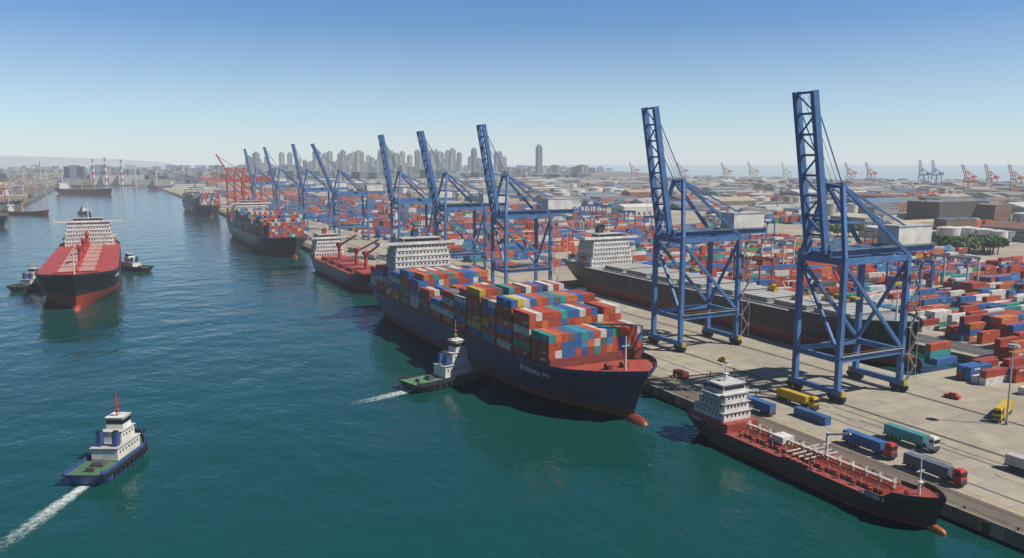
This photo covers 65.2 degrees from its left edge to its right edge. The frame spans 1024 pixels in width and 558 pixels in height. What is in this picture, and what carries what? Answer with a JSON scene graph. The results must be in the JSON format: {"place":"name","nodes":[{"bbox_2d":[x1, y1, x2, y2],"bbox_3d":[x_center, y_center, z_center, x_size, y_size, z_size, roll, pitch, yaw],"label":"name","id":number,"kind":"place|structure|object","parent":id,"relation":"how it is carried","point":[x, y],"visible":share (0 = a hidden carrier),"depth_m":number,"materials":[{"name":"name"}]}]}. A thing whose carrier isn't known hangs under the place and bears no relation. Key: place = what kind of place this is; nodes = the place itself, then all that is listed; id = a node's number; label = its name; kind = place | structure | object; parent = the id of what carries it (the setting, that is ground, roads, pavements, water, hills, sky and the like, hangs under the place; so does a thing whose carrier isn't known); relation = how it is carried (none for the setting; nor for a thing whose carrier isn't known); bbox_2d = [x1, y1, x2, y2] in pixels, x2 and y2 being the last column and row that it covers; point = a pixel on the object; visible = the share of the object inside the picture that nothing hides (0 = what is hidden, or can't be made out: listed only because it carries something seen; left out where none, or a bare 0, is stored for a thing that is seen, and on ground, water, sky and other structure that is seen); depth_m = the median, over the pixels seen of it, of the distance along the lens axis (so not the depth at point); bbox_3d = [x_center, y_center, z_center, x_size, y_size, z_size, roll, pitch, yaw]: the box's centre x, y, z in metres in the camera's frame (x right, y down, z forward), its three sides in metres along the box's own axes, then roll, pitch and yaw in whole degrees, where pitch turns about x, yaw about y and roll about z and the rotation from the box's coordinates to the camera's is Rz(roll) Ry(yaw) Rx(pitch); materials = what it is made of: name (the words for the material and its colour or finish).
{"place":"outdoors","nodes":[
{"label":"outdoors","id":0,"kind":"place"},
{"bbox_2d":[0,156,177,166],"bbox_3d":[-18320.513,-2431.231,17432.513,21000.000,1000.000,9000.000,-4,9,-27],"label":"hills","id":1,"kind":"structure","parent":0,"point":[14,161],"depth_m":21168.78,"materials":[{"name":"grey"}]},
{"bbox_2d":[0,165,1023,557],"bbox_3d":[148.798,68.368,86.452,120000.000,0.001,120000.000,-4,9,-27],"label":"water","id":2,"kind":"structure","parent":0,"point":[244,383],"depth_m":231.94,"materials":[{"name":"teal liquid"}]},
{"bbox_2d":[0,216,7,225],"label":"ship","id":3,"kind":"object","parent":2,"relation":"on","point":[3,220],"visible":0.93,"depth_m":1035.75,"materials":[{"name":"paint"}]},
{"bbox_2d":[0,200,21,204],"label":"ship","id":4,"kind":"object","parent":2,"relation":"on","point":[12,202],"visible":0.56,"depth_m":1520.39,"materials":[{"name":"paint"}]},
{"bbox_2d":[0,187,31,197],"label":"ship","id":5,"kind":"object","parent":2,"relation":"on","point":[7,193],"visible":0.39,"depth_m":1817.73,"materials":[{"name":"paint"}]},
{"bbox_2d":[6,263,38,290],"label":"tug","id":6,"kind":"object","parent":2,"relation":"on","point":[28,281],"visible":0.58,"depth_m":515.54,"materials":[{"name":"paint"}]},
{"bbox_2d":[0,198,48,214],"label":"ship","id":7,"kind":"object","parent":2,"relation":"on","point":[8,208],"visible":0.94,"depth_m":1264.76,"materials":[{"name":"paint"}]},
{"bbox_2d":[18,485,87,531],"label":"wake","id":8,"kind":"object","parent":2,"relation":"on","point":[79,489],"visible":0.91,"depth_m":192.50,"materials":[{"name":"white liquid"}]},
{"bbox_2d":[35,205,121,310],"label":"cargo ship","id":9,"kind":"object","parent":2,"relation":"on","point":[79,268],"visible":0.99,"depth_m":488.42,"materials":[{"name":"paint"}]},
{"bbox_2d":[77,206,86,213],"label":"tug","id":10,"kind":"object","parent":2,"relation":"on","point":[82,210],"visible":0.89,"depth_m":1283.32,"materials":[{"name":"paint"}]},
{"bbox_2d":[53,179,111,194],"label":"ship","id":11,"kind":"object","parent":2,"relation":"in","point":[61,187],"visible":0.95,"depth_m":2099.55,"materials":[{"name":"paint"}]},
{"bbox_2d":[72,179,98,188],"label":"ship","id":12,"kind":"object","parent":2,"relation":"in","point":[91,183],"visible":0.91,"depth_m":2683.28,"materials":[{"name":"paint"}]},
{"bbox_2d":[62,389,148,485],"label":"tug","id":13,"kind":"object","parent":2,"relation":"on","point":[118,447],"visible":0.98,"depth_m":210.65,"materials":[{"name":"paint"}]},
{"bbox_2d":[121,246,153,271],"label":"tug","id":14,"kind":"object","parent":2,"relation":"on","point":[131,262],"visible":0.84,"depth_m":604.52,"materials":[{"name":"paint"}]},
{"bbox_2d":[146,178,173,189],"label":"ship","id":15,"kind":"object","parent":2,"relation":"on","point":[168,183],"visible":0.93,"depth_m":2532.88,"materials":[{"name":"paint"}]},
{"bbox_2d":[182,184,220,216],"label":"ship","id":16,"kind":"object","parent":2,"relation":"on","point":[199,201],"visible":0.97,"depth_m":1249.84,"materials":[{"name":"paint"}]},
{"bbox_2d":[226,195,308,257],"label":"ship","id":17,"kind":"object","parent":2,"relation":"on","point":[260,225],"visible":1,"depth_m":732.85,"materials":[{"name":"paint"}]},
{"bbox_2d":[309,227,381,291],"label":"cargo ship","id":18,"kind":"object","parent":2,"relation":"on","point":[329,258],"visible":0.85,"depth_m":567.14,"materials":[{"name":"paint"}]},
{"bbox_2d":[371,390,412,398],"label":"wake","id":19,"kind":"object","parent":2,"relation":"on","point":[404,391],"visible":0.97,"depth_m":281.91,"materials":[{"name":"white liquid"}]},
{"bbox_2d":[398,320,484,391],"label":"tug","id":20,"kind":"object","parent":2,"relation":"on","point":[455,367],"visible":0.97,"depth_m":293.44,"materials":[{"name":"paint"}]},
{"bbox_2d":[368,220,656,425],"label":"ship","id":21,"kind":"object","parent":2,"relation":"in","point":[552,340],"visible":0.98,"depth_m":287.93,"materials":[{"name":"paint"}]},
{"bbox_2d":[564,224,923,369],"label":"ship","id":22,"kind":"object","parent":2,"relation":"in","point":[602,264],"visible":0.83,"depth_m":384.30,"materials":[{"name":"paint"}]},
{"bbox_2d":[687,355,946,534],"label":"tanker","id":23,"kind":"object","parent":2,"relation":"on","point":[719,413],"visible":0.98,"depth_m":202.98,"materials":[{"name":"paint"}]},
{"bbox_2d":[0,169,1023,549],"bbox_3d":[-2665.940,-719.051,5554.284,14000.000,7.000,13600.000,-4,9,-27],"label":"land","id":24,"kind":"structure","parent":0,"point":[980,431],"depth_m":278.11,"materials":[{"name":"concrete"}]},
{"bbox_2d":[0,145,612,183],"bbox_3d":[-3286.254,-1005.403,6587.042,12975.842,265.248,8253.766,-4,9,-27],"label":"city","id":25,"kind":"object","parent":24,"relation":"on","point":[355,164],"visible":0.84,"depth_m":6603.35,"materials":[{"name":"paint"}]},
{"bbox_2d":[0,157,1023,241],"bbox_3d":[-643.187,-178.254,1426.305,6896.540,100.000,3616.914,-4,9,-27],"label":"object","id":26,"kind":"structure","parent":24,"relation":"on","point":[952,207],"depth_m":1682.69,"materials":[{"name":"grey concrete"}]},
{"bbox_2d":[0,154,1023,204],"bbox_3d":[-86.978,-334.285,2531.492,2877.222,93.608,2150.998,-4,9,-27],"label":"distant cranes","id":27,"kind":"object","parent":24,"relation":"on","point":[243,195],"visible":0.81,"depth_m":1840.43},
{"bbox_2d":[243,90,935,403],"bbox_3d":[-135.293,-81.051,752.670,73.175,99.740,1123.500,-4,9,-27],"label":"gantry cranes","id":28,"kind":"object","parent":24,"relation":"on","point":[899,241],"visible":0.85,"depth_m":329.34,"materials":[{"name":"paint"}]},
{"bbox_2d":[172,192,1023,535],"bbox_3d":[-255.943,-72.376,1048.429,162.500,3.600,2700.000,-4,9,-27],"label":"road markings","id":29,"kind":"object","parent":24,"relation":"on","point":[990,512],"visible":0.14,"depth_m":226.47,"materials":[{"name":"white paint"}]},
{"bbox_2d":[650,362,1017,526],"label":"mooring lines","id":30,"kind":"object","parent":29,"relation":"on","point":[772,429],"visible":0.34,"depth_m":244.51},
{"bbox_2d":[204,183,1020,424],"bbox_3d":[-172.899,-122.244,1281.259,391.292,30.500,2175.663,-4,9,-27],"label":"light masts","id":31,"kind":"object","parent":24,"relation":"on","point":[1011,345],"visible":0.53,"depth_m":238.06,"materials":[{"name":"metal"}]},
{"bbox_2d":[213,189,1023,395],"bbox_3d":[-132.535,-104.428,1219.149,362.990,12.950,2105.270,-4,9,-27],"label":"shipping containers","id":32,"kind":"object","parent":24,"relation":"on","point":[987,307],"visible":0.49,"depth_m":550.19,"materials":[{"name":"metal"}]},
{"bbox_2d":[384,201,981,287],"bbox_3d":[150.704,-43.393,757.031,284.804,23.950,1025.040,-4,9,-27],"label":"yard equipment","id":33,"kind":"object","parent":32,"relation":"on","point":[954,256],"visible":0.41,"depth_m":494.66,"materials":[{"name":"paint"}]},
{"bbox_2d":[313,234,1023,487],"bbox_3d":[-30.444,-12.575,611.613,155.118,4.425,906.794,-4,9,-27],"label":"vehicles","id":34,"kind":"object","parent":24,"relation":"on","point":[957,477],"visible":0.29,"depth_m":220.59,"materials":[{"name":"paint"}]},
{"bbox_2d":[817,224,834,230],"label":"tree","id":35,"kind":"object","parent":24,"relation":"on","point":[831,227],"visible":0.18,"depth_m":834.39,"materials":[{"name":"green plant"}]},
{"bbox_2d":[831,226,840,237],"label":"tree","id":36,"kind":"object","parent":24,"relation":"on","point":[836,229],"visible":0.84,"depth_m":835.82,"materials":[{"name":"green plant"}]},
{"bbox_2d":[852,224,863,231],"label":"tree","id":37,"kind":"object","parent":24,"relation":"on","point":[858,227],"visible":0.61,"depth_m":837.26,"materials":[{"name":"green plant"}]},
{"bbox_2d":[931,236,951,243],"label":"tree","id":38,"kind":"object","parent":24,"relation":"on","point":[944,238],"visible":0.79,"depth_m":700.29,"materials":[{"name":"green plant"}]},
{"bbox_2d":[935,238,949,245],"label":"tree","id":39,"kind":"object","parent":24,"relation":"on","point":[941,242],"visible":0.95,"depth_m":698.50,"materials":[{"name":"green plant"}]},
{"bbox_2d":[932,233,957,244],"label":"tree","id":40,"kind":"object","parent":24,"relation":"on","point":[953,237],"visible":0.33,"depth_m":707.02,"materials":[{"name":"green plant"}]},
{"bbox_2d":[951,238,973,247],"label":"tree","id":41,"kind":"object","parent":24,"relation":"on","point":[963,242],"visible":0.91,"depth_m":673.36,"materials":[{"name":"green plant"}]},
{"bbox_2d":[958,236,984,253],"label":"tree","id":42,"kind":"object","parent":24,"relation":"on","point":[977,240],"visible":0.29,"depth_m":684.80,"materials":[{"name":"green plant"}]},
{"bbox_2d":[967,242,980,253],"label":"tree","id":43,"kind":"object","parent":24,"relation":"on","point":[975,246],"visible":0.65,"depth_m":674.45,"materials":[{"name":"green plant"}]},
{"bbox_2d":[978,238,988,253],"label":"tree","id":44,"kind":"object","parent":24,"relation":"on","point":[985,246],"visible":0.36,"depth_m":690.40,"materials":[{"name":"green plant"}]},
{"bbox_2d":[971,234,998,251],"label":"tree","id":45,"kind":"object","parent":24,"relation":"on","point":[989,235],"visible":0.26,"depth_m":699.83,"materials":[{"name":"green plant"}]},
{"bbox_2d":[980,237,1002,254],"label":"tree","id":46,"kind":"object","parent":24,"relation":"on","point":[992,243],"visible":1,"depth_m":678.49,"materials":[{"name":"green plant"}]},
{"bbox_2d":[993,236,1010,253],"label":"tree","id":47,"kind":"object","parent":24,"relation":"on","point":[1005,241],"visible":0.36,"depth_m":682.87,"materials":[{"name":"green plant"}]},
{"bbox_2d":[0,0,1023,164],"label":"sky","id":48,"kind":"structure","parent":0,"point":[175,82],"materials":[{"name":"blue"}]}
]}

